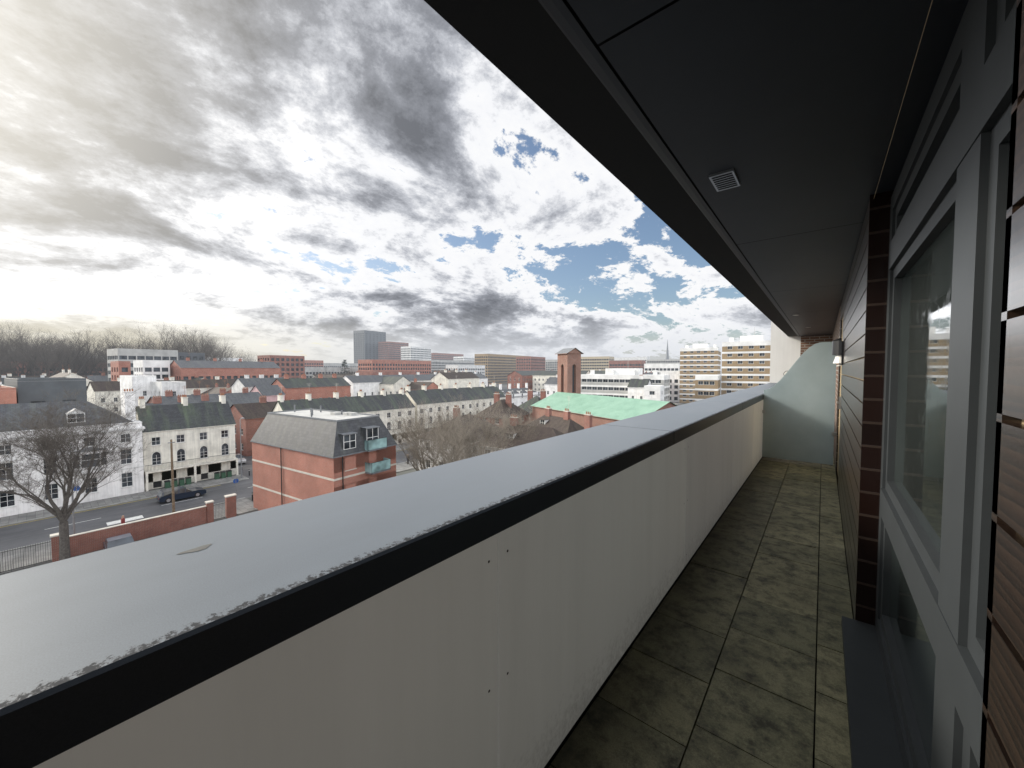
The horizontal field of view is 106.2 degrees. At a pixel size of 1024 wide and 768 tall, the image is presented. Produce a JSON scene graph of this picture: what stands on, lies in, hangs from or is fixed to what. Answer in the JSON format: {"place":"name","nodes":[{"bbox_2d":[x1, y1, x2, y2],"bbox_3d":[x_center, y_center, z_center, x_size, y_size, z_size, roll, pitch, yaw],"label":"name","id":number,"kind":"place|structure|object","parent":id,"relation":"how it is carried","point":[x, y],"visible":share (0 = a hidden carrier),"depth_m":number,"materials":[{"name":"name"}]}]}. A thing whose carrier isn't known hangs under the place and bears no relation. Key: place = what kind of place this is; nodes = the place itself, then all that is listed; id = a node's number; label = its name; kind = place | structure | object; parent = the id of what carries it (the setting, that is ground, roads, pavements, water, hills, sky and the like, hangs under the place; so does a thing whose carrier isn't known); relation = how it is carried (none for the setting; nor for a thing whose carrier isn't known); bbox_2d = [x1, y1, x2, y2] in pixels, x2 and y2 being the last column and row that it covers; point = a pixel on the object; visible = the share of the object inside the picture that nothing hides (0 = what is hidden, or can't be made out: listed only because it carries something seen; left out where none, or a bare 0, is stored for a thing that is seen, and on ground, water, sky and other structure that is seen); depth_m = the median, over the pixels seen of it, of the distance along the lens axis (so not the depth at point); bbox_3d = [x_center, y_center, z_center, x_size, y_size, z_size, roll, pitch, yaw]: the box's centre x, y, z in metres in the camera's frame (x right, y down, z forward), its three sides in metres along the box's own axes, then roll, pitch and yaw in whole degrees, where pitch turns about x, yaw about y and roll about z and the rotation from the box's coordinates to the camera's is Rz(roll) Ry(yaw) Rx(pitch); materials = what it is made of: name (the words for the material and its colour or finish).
{"place":"outdoors","nodes":[
{"label":"outdoors","id":0,"kind":"place"},
{"bbox_2d":[0,380,144,517],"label":"georgian house","id":1,"kind":"structure","parent":0,"point":[132,483],"depth_m":47.57,"materials":[{"name":"white"}]},
{"bbox_2d":[178,352,204,360],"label":"dark block","id":2,"kind":"structure","parent":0,"point":[193,356],"depth_m":193.38,"materials":[{"name":"grey"}]},
{"bbox_2d":[250,385,285,401],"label":"pink house","id":3,"kind":"structure","parent":0,"point":[270,392],"depth_m":103.49,"materials":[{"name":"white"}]},
{"bbox_2d":[305,360,322,366],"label":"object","id":4,"kind":"structure","parent":0,"point":[313,363],"depth_m":414.74,"materials":[{"name":"brick"}]},
{"bbox_2d":[323,363,357,366],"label":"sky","id":5,"kind":"structure","parent":0,"point":[339,364],"depth_m":464.81,"materials":[{"name":"concrete"}]},
{"bbox_2d":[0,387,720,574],"bbox_3d":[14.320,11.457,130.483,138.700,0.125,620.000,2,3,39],"label":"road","id":6,"kind":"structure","parent":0,"point":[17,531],"depth_m":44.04,"materials":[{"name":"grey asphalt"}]},
{"bbox_2d":[103,533,133,549],"bbox_3d":[-34.971,14.489,34.305,4.208,1.450,1.830,2,3,39],"label":"yard car","id":7,"kind":"object","parent":6,"relation":"on","point":[118,540],"visible":0.32,"depth_m":34.16,"materials":[{"name":"grey paint"}]},
{"bbox_2d":[156,486,205,502],"bbox_3d":[-42.223,13.918,49.173,1.830,1.450,4.608,2,3,39],"label":"estate car","id":8,"kind":"object","parent":6,"relation":"on","point":[180,492],"visible":1,"depth_m":48.44,"materials":[{"name":"blue paint"}]},
{"bbox_2d":[660,371,679,401],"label":"apartment building","id":9,"kind":"structure","parent":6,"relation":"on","point":[674,384],"depth_m":192.66,"materials":[{"name":"grey"}]},
{"bbox_2d":[0,371,721,574],"bbox_3d":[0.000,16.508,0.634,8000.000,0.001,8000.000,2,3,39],"label":"ground","id":10,"kind":"structure","parent":0,"point":[504,385],"depth_m":60.37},
{"bbox_2d":[0,385,16,403],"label":"building","id":11,"kind":"structure","parent":10,"relation":"on","point":[7,394],"depth_m":58.46,"materials":[{"name":"brick"}]},
{"bbox_2d":[0,321,28,366],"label":"park tree","id":12,"kind":"object","parent":10,"relation":"on","point":[5,346],"visible":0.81,"depth_m":179.02,"materials":[{"name":"brown plant"}]},
{"bbox_2d":[0,343,37,375],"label":"park tree","id":13,"kind":"object","parent":10,"relation":"on","point":[3,372],"visible":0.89,"depth_m":175.86,"materials":[{"name":"brown plant"}]},
{"bbox_2d":[0,326,62,375],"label":"park tree","id":14,"kind":"object","parent":10,"relation":"on","point":[14,373],"visible":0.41,"depth_m":189.71,"materials":[{"name":"brown plant"}]},
{"bbox_2d":[0,323,73,375],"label":"park tree","id":15,"kind":"object","parent":10,"relation":"on","point":[31,371],"visible":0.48,"depth_m":187.80,"materials":[{"name":"brown plant"}]},
{"bbox_2d":[0,330,87,375],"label":"park tree","id":16,"kind":"object","parent":10,"relation":"on","point":[47,365],"visible":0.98,"depth_m":183.67,"materials":[{"name":"brown plant"}]},
{"bbox_2d":[4,377,86,402],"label":"building","id":17,"kind":"structure","parent":10,"relation":"on","point":[28,390],"depth_m":64.39,"materials":[{"name":"grey"}]},
{"bbox_2d":[0,361,107,375],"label":"trees","id":18,"kind":"object","parent":10,"relation":"on","point":[100,371],"visible":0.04,"depth_m":210.46,"materials":[{"name":"brown plant"}]},
{"bbox_2d":[20,326,106,374],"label":"park tree","id":19,"kind":"object","parent":10,"relation":"on","point":[81,346],"visible":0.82,"depth_m":195.06,"materials":[{"name":"brown plant"}]},
{"bbox_2d":[51,369,91,387],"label":"house","id":20,"kind":"structure","parent":10,"relation":"on","point":[68,374],"depth_m":125.82,"materials":[{"name":"white"}]},
{"bbox_2d":[0,380,155,560],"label":"yard tree","id":21,"kind":"object","parent":10,"relation":"on","point":[45,441],"visible":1,"depth_m":32.45,"materials":[{"name":"brown plant"}]},
{"bbox_2d":[47,329,117,374],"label":"park tree","id":22,"kind":"object","parent":10,"relation":"on","point":[90,363],"visible":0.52,"depth_m":201.27,"materials":[{"name":"brown plant"}]},
{"bbox_2d":[73,348,107,375],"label":"park tree","id":23,"kind":"object","parent":10,"relation":"on","point":[97,371],"visible":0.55,"depth_m":203.05,"materials":[{"name":"brown plant"}]},
{"bbox_2d":[86,373,107,380],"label":"house","id":24,"kind":"structure","parent":10,"relation":"on","point":[102,377],"depth_m":177.00,"materials":[{"name":"grey brick"}]},
{"bbox_2d":[84,329,147,371],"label":"park tree","id":25,"kind":"object","parent":10,"relation":"on","point":[112,345],"visible":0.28,"depth_m":202.15,"materials":[{"name":"brown plant"}]},
{"bbox_2d":[0,493,236,572],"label":"yard wall","id":26,"kind":"structure","parent":10,"relation":"on","point":[87,542],"depth_m":37.39,"materials":[{"name":"red brick"}]},
{"bbox_2d":[110,361,130,380],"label":"building","id":27,"kind":"structure","parent":10,"relation":"on","point":[118,368],"depth_m":141.64,"materials":[{"name":"brick"}]},
{"bbox_2d":[100,328,167,350],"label":"park tree","id":28,"kind":"object","parent":10,"relation":"on","point":[138,345],"visible":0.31,"depth_m":205.08,"materials":[{"name":"brown plant"}]},
{"bbox_2d":[120,375,155,416],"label":"building","id":29,"kind":"structure","parent":10,"relation":"on","point":[143,383],"depth_m":98.18,"materials":[{"name":"white paint"}]},
{"bbox_2d":[107,348,177,380],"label":"grey office","id":30,"kind":"structure","parent":10,"relation":"on","point":[122,354],"depth_m":174.40,"materials":[{"name":"concrete"}]},
{"bbox_2d":[133,360,169,379],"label":"white office","id":31,"kind":"structure","parent":10,"relation":"on","point":[160,369],"depth_m":158.80,"materials":[{"name":"paint"}]},
{"bbox_2d":[87,375,235,414],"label":"building","id":32,"kind":"structure","parent":10,"relation":"on","point":[101,388],"depth_m":115.43,"materials":[{"name":"white"}]},
{"bbox_2d":[127,321,196,351],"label":"park tree","id":33,"kind":"object","parent":10,"relation":"on","point":[169,342],"visible":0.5,"depth_m":210.69,"materials":[{"name":"brown plant"}]},
{"bbox_2d":[150,381,185,396],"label":"house","id":34,"kind":"structure","parent":10,"relation":"on","point":[158,388],"depth_m":96.96,"materials":[{"name":"white paint"}]},
{"bbox_2d":[168,439,174,512],"bbox_3d":[-38.445,10.556,43.536,0.260,8.600,0.600,2,3,39],"label":"telegraph pole","id":35,"kind":"object","parent":10,"relation":"on","point":[172,480],"visible":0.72,"depth_m":43.47,"materials":[{"name":"brown wood"}]},
{"bbox_2d":[145,385,218,405],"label":"houses","id":36,"kind":"structure","parent":10,"relation":"on","point":[156,400],"depth_m":74.98,"materials":[{"name":"white"}]},
{"bbox_2d":[135,393,237,490],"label":"cream terrace","id":37,"kind":"structure","parent":10,"relation":"on","point":[201,436],"depth_m":56.19,"materials":[{"name":"white paint"}]},
{"bbox_2d":[165,330,225,360],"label":"park tree","id":38,"kind":"object","parent":10,"relation":"on","point":[207,352],"visible":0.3,"depth_m":222.27,"materials":[{"name":"brown plant"}]},
{"bbox_2d":[164,470,231,488],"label":"wheelie bins","id":39,"kind":"object","parent":10,"relation":"on","point":[217,475],"visible":0.91,"depth_m":54.73,"materials":[{"name":"green plastic"}]},
{"bbox_2d":[170,324,234,360],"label":"park tree","id":40,"kind":"object","parent":10,"relation":"on","point":[202,346],"visible":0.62,"depth_m":227.37,"materials":[{"name":"brown plant"}]},
{"bbox_2d":[146,382,262,406],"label":"houses","id":41,"kind":"structure","parent":10,"relation":"on","point":[245,396],"depth_m":93.23,"materials":[{"name":"grey brick"}]},
{"bbox_2d":[201,380,231,393],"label":"house","id":42,"kind":"structure","parent":10,"relation":"on","point":[215,389],"depth_m":130.49,"materials":[{"name":"beige paint"}]},
{"bbox_2d":[196,334,241,360],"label":"park tree","id":43,"kind":"object","parent":10,"relation":"on","point":[222,357],"visible":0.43,"depth_m":262.96,"materials":[{"name":"brown plant"}]},
{"bbox_2d":[170,356,280,379],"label":"building","id":44,"kind":"structure","parent":10,"relation":"on","point":[187,369],"depth_m":172.59,"materials":[{"name":"brick"}]},
{"bbox_2d":[230,396,276,455],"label":"brown gable house","id":45,"kind":"structure","parent":10,"relation":"on","point":[253,415],"depth_m":74.31,"materials":[{"name":"red brick"}]},
{"bbox_2d":[231,373,283,392],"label":"row houses","id":46,"kind":"structure","parent":10,"relation":"on","point":[239,384],"depth_m":119.02,"materials":[{"name":"white"}]},
{"bbox_2d":[257,355,304,377],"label":"office building","id":47,"kind":"structure","parent":10,"relation":"on","point":[295,365],"depth_m":228.99,"materials":[{"name":"brick"}]},
{"bbox_2d":[271,369,350,399],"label":"brick row","id":48,"kind":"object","parent":10,"relation":"on","point":[320,386],"visible":0.23,"depth_m":115.77,"materials":[{"name":"red brick"}]},
{"bbox_2d":[250,405,396,510],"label":"red brick flats","id":49,"kind":"structure","parent":10,"relation":"on","point":[299,454],"depth_m":40.71,"materials":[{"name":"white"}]},
{"bbox_2d":[305,367,357,377],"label":"office building","id":50,"kind":"structure","parent":10,"relation":"on","point":[310,372],"depth_m":305.61,"materials":[{"name":"concrete"}]},
{"bbox_2d":[271,383,415,444],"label":"cream terrace","id":51,"kind":"structure","parent":10,"relation":"on","point":[382,404],"depth_m":81.03,"materials":[{"name":"white"}]},
{"bbox_2d":[356,371,414,374],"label":"building","id":52,"kind":"structure","parent":10,"relation":"on","point":[386,372],"depth_m":224.35,"materials":[{"name":"grey"}]},
{"bbox_2d":[358,359,430,373],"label":"office building","id":53,"kind":"structure","parent":10,"relation":"on","point":[422,367],"depth_m":300.26,"materials":[{"name":"brick"}]},
{"bbox_2d":[379,376,411,394],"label":"house","id":54,"kind":"structure","parent":10,"relation":"on","point":[391,384],"depth_m":147.22,"materials":[{"name":"white paint"}]},
{"bbox_2d":[343,371,487,396],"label":"row houses","id":55,"kind":"structure","parent":10,"relation":"on","point":[368,385],"depth_m":147.26,"materials":[{"name":"white"}]},
{"bbox_2d":[404,374,437,392],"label":"house","id":56,"kind":"structure","parent":10,"relation":"on","point":[415,385],"depth_m":147.58,"materials":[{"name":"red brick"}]},
{"bbox_2d":[385,398,469,470],"bbox_3d":[-11.775,7.988,48.112,9.746,13.423,12.235,1,2,21],"label":"garden tree","id":57,"kind":"object","parent":10,"relation":"on","point":[421,444],"visible":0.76,"depth_m":47.62,"materials":[{"name":"brown plant"}]},
{"bbox_2d":[382,392,495,465],"bbox_3d":[-8.617,7.665,47.958,13.464,14.069,11.253,1,2,16],"label":"garden tree","id":58,"kind":"object","parent":10,"relation":"on","point":[454,425],"visible":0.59,"depth_m":47.08,"materials":[{"name":"brown plant"}]},
{"bbox_2d":[419,360,474,371],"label":"office building","id":59,"kind":"structure","parent":10,"relation":"on","point":[438,364],"depth_m":488.87,"materials":[{"name":"concrete"}]},
{"bbox_2d":[431,369,478,388],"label":"terraced houses","id":60,"kind":"structure","parent":10,"relation":"on","point":[445,379],"depth_m":164.09,"materials":[{"name":"white paint"}]},
{"bbox_2d":[446,365,484,375],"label":"office building","id":61,"kind":"structure","parent":10,"relation":"on","point":[474,368],"depth_m":339.65,"materials":[{"name":"grey"}]},
{"bbox_2d":[425,415,514,465],"bbox_3d":[-4.853,9.186,42.265,11.361,11.461,8.882,0,2,1],"label":"garden tree","id":62,"kind":"object","parent":10,"relation":"on","point":[450,457],"visible":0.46,"depth_m":42.23,"materials":[{"name":"brown plant"}]},
{"bbox_2d":[433,399,528,457],"bbox_3d":[-3.790,8.034,51.355,12.720,13.092,11.404,0,2,1],"label":"garden tree","id":63,"kind":"object","parent":10,"relation":"on","point":[488,436],"visible":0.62,"depth_m":50.50,"materials":[{"name":"brown plant"}]},
{"bbox_2d":[475,354,525,383],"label":"office building","id":64,"kind":"structure","parent":10,"relation":"on","point":[500,367],"depth_m":434.80,"materials":[{"name":"brown concrete"}]},
{"bbox_2d":[476,392,530,427],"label":"brick house","id":65,"kind":"structure","parent":10,"relation":"on","point":[505,403],"depth_m":74.39,"materials":[{"name":"red"}]},
{"bbox_2d":[481,407,538,445],"bbox_3d":[-0.264,8.756,56.396,10.859,11.262,11.571,0,2,5],"label":"garden tree","id":66,"kind":"object","parent":10,"relation":"on","point":[508,423],"visible":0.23,"depth_m":56.09,"materials":[{"name":"brown plant"}]},
{"bbox_2d":[507,371,535,389],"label":"house","id":67,"kind":"structure","parent":10,"relation":"on","point":[523,376],"depth_m":230.83,"materials":[{"name":"red brick"}]},
{"bbox_2d":[516,356,544,370],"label":"office building","id":68,"kind":"structure","parent":10,"relation":"on","point":[529,363],"depth_m":405.73,"materials":[{"name":"red brick"}]},
{"bbox_2d":[518,380,546,422],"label":"brick house","id":69,"kind":"structure","parent":10,"relation":"on","point":[531,400],"depth_m":82.82,"materials":[{"name":"grey"}]},
{"bbox_2d":[544,375,556,396],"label":"house","id":70,"kind":"structure","parent":10,"relation":"on","point":[550,385],"depth_m":148.85,"materials":[{"name":"white paint"}]},
{"bbox_2d":[545,360,556,369],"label":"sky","id":71,"kind":"structure","parent":10,"relation":"on","point":[551,364],"depth_m":513.15,"materials":[{"name":"concrete"}]},
{"bbox_2d":[526,406,592,433],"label":"brick house","id":72,"kind":"structure","parent":10,"relation":"on","point":[565,424],"depth_m":56.22,"materials":[{"name":"brown"}]},
{"bbox_2d":[533,370,589,390],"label":"office building","id":73,"kind":"structure","parent":10,"relation":"on","point":[539,376],"depth_m":227.11,"materials":[{"name":"white paint"}]},
{"bbox_2d":[581,356,613,369],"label":"office building","id":74,"kind":"structure","parent":10,"relation":"on","point":[595,363],"depth_m":411.92,"materials":[{"name":"concrete"}]},
{"bbox_2d":[531,348,676,426],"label":"church","id":75,"kind":"structure","parent":10,"relation":"on","point":[578,404],"depth_m":66.00,"materials":[{"name":"metal"}]},
{"bbox_2d":[581,368,669,401],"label":"slab block","id":76,"kind":"structure","parent":10,"relation":"on","point":[612,382],"depth_m":131.69,"materials":[{"name":"concrete"}]},
{"bbox_2d":[609,360,644,372],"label":"office building","id":77,"kind":"structure","parent":10,"relation":"on","point":[628,364],"depth_m":359.27,"materials":[{"name":"red brick"}]},
{"bbox_2d":[627,375,651,398],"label":"house","id":78,"kind":"structure","parent":10,"relation":"on","point":[635,388],"depth_m":121.98,"materials":[{"name":"white paint"}]},
{"bbox_2d":[644,364,679,374],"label":"office building","id":79,"kind":"structure","parent":10,"relation":"on","point":[648,368],"depth_m":277.35,"materials":[{"name":"white concrete"}]},
{"bbox_2d":[679,344,720,402],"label":"apartment building","id":80,"kind":"structure","parent":10,"relation":"on","point":[700,359],"depth_m":184.90,"materials":[{"name":"white concrete"}]},
{"bbox_2d":[695,375,720,400],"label":"block","id":81,"kind":"structure","parent":10,"relation":"on","point":[707,386],"depth_m":124.97,"materials":[{"name":"brown brick"}]},
{"bbox_2d":[721,328,770,394],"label":"apartment building","id":82,"kind":"structure","parent":10,"relation":"on","point":[745,362],"depth_m":128.20,"materials":[{"name":"brown brick"}]},
{"bbox_2d":[770,306,840,463],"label":"wall","id":83,"kind":"structure","parent":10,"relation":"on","point":[786,352],"depth_m":11.67,"materials":[{"name":"paint"}]},
{"bbox_2d":[0,383,776,767],"bbox_3d":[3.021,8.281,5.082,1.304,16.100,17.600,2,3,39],"label":"balcony parapet","id":84,"kind":"structure","parent":83,"relation":"attached to","point":[496,609],"depth_m":0.97,"materials":[{"name":"grey concrete"}]},
{"bbox_2d":[762,342,836,464],"bbox_3d":[4.614,0.292,6.195,0.965,1.900,0.052,2,3,39],"label":"privacy screen","id":85,"kind":"object","parent":84,"relation":"attached to","point":[798,411],"visible":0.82,"depth_m":6.14,"materials":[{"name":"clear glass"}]},
{"bbox_2d":[424,0,968,336],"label":"balcony soffit","id":86,"kind":"structure","parent":83,"relation":"attached to","point":[786,110],"depth_m":1.43,"materials":[{"name":"black"}]},
{"bbox_2d":[709,168,809,327],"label":"soffit fittings","id":87,"kind":"object","parent":86,"relation":"attached to","point":[725,180],"visible":0.99,"depth_m":1.97,"materials":[{"name":"silver metal"}]},
{"bbox_2d":[835,200,869,619],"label":"cladding","id":88,"kind":"structure","parent":83,"relation":"attached to","point":[850,386],"depth_m":2.91,"materials":[{"name":"brown"}]},
{"bbox_2d":[832,338,843,365],"bbox_3d":[3.905,-0.383,4.612,0.110,0.330,0.180,2,3,39],"label":"wall light","id":89,"kind":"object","parent":88,"relation":"attached to","point":[838,348],"depth_m":4.55,"materials":[{"name":"black"}]},
{"bbox_2d":[874,0,932,196],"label":"ceiling trim","id":90,"kind":"structure","parent":88,"relation":"attached to","point":[907,85],"depth_m":1.27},
{"bbox_2d":[855,190,893,625],"bbox_3d":[2.055,0.186,2.182,0.100,2.500,0.004,2,3,39],"label":"brick return","id":91,"kind":"object","parent":83,"relation":"attached to","point":[874,356],"visible":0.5,"depth_m":2.18,"materials":[{"name":"brown brick"}]},
{"bbox_2d":[841,0,1016,767],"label":"screen window","id":92,"kind":"structure","parent":83,"relation":"attached to","point":[914,659],"depth_m":1.18,"materials":[{"name":"grey metal"}]},
{"bbox_2d":[979,0,1023,767],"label":"cladding","id":93,"kind":"structure","parent":83,"relation":"attached to","point":[1004,742],"depth_m":0.47,"materials":[{"name":"brown"}]},
{"bbox_2d":[353,330,385,362],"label":"glass tower","id":94,"kind":"structure","parent":0,"point":[366,344],"depth_m":586.66,"materials":[{"name":"grey glass"}]},
{"bbox_2d":[378,341,408,359],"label":"red tower","id":95,"kind":"structure","parent":0,"point":[387,350],"depth_m":578.30,"materials":[{"name":"brick"}]},
{"bbox_2d":[401,346,430,360],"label":"building","id":96,"kind":"structure","parent":0,"point":[412,353],"depth_m":549.63,"materials":[{"name":"grey"}]},
{"bbox_2d":[431,353,463,359],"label":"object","id":97,"kind":"structure","parent":0,"point":[440,356],"depth_m":647.44,"materials":[{"name":"concrete"}]},
{"bbox_2d":[405,376,505,438],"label":"cream terrace","id":98,"kind":"structure","parent":0,"point":[429,396],"depth_m":99.97,"materials":[{"name":"white"}]},
{"bbox_2d":[417,405,501,469],"bbox_3d":[-7.735,8.846,63.955,10.200,10.450,12.700,1,3,32],"label":"bare tree","id":99,"kind":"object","parent":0,"point":[458,410],"depth_m":61.11,"materials":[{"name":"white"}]},
{"bbox_2d":[489,376,539,405],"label":"white hip house","id":100,"kind":"structure","parent":0,"point":[519,395],"depth_m":132.06,"materials":[{"name":"white paint"}]},
{"bbox_2d":[475,414,563,453],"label":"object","id":101,"kind":"structure","parent":0,"point":[542,433],"depth_m":53.78,"materials":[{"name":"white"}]},
{"bbox_2d":[614,357,649,363],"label":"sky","id":102,"kind":"structure","parent":0,"point":[645,359],"depth_m":526.63,"materials":[{"name":"grey"}]},
{"bbox_2d":[644,385,663,400],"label":"white stair tower","id":103,"kind":"structure","parent":0,"point":[653,392],"depth_m":112.69,"materials":[{"name":"white"}]},
{"bbox_2d":[647,359,679,363],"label":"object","id":104,"kind":"structure","parent":0,"point":[669,361],"depth_m":441.84,"materials":[{"name":"concrete"}]},
{"bbox_2d":[548,452,853,767],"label":"balcony floor","id":105,"kind":"structure","parent":0,"point":[733,657],"depth_m":2.04,"materials":[{"name":"grey tile"}]},
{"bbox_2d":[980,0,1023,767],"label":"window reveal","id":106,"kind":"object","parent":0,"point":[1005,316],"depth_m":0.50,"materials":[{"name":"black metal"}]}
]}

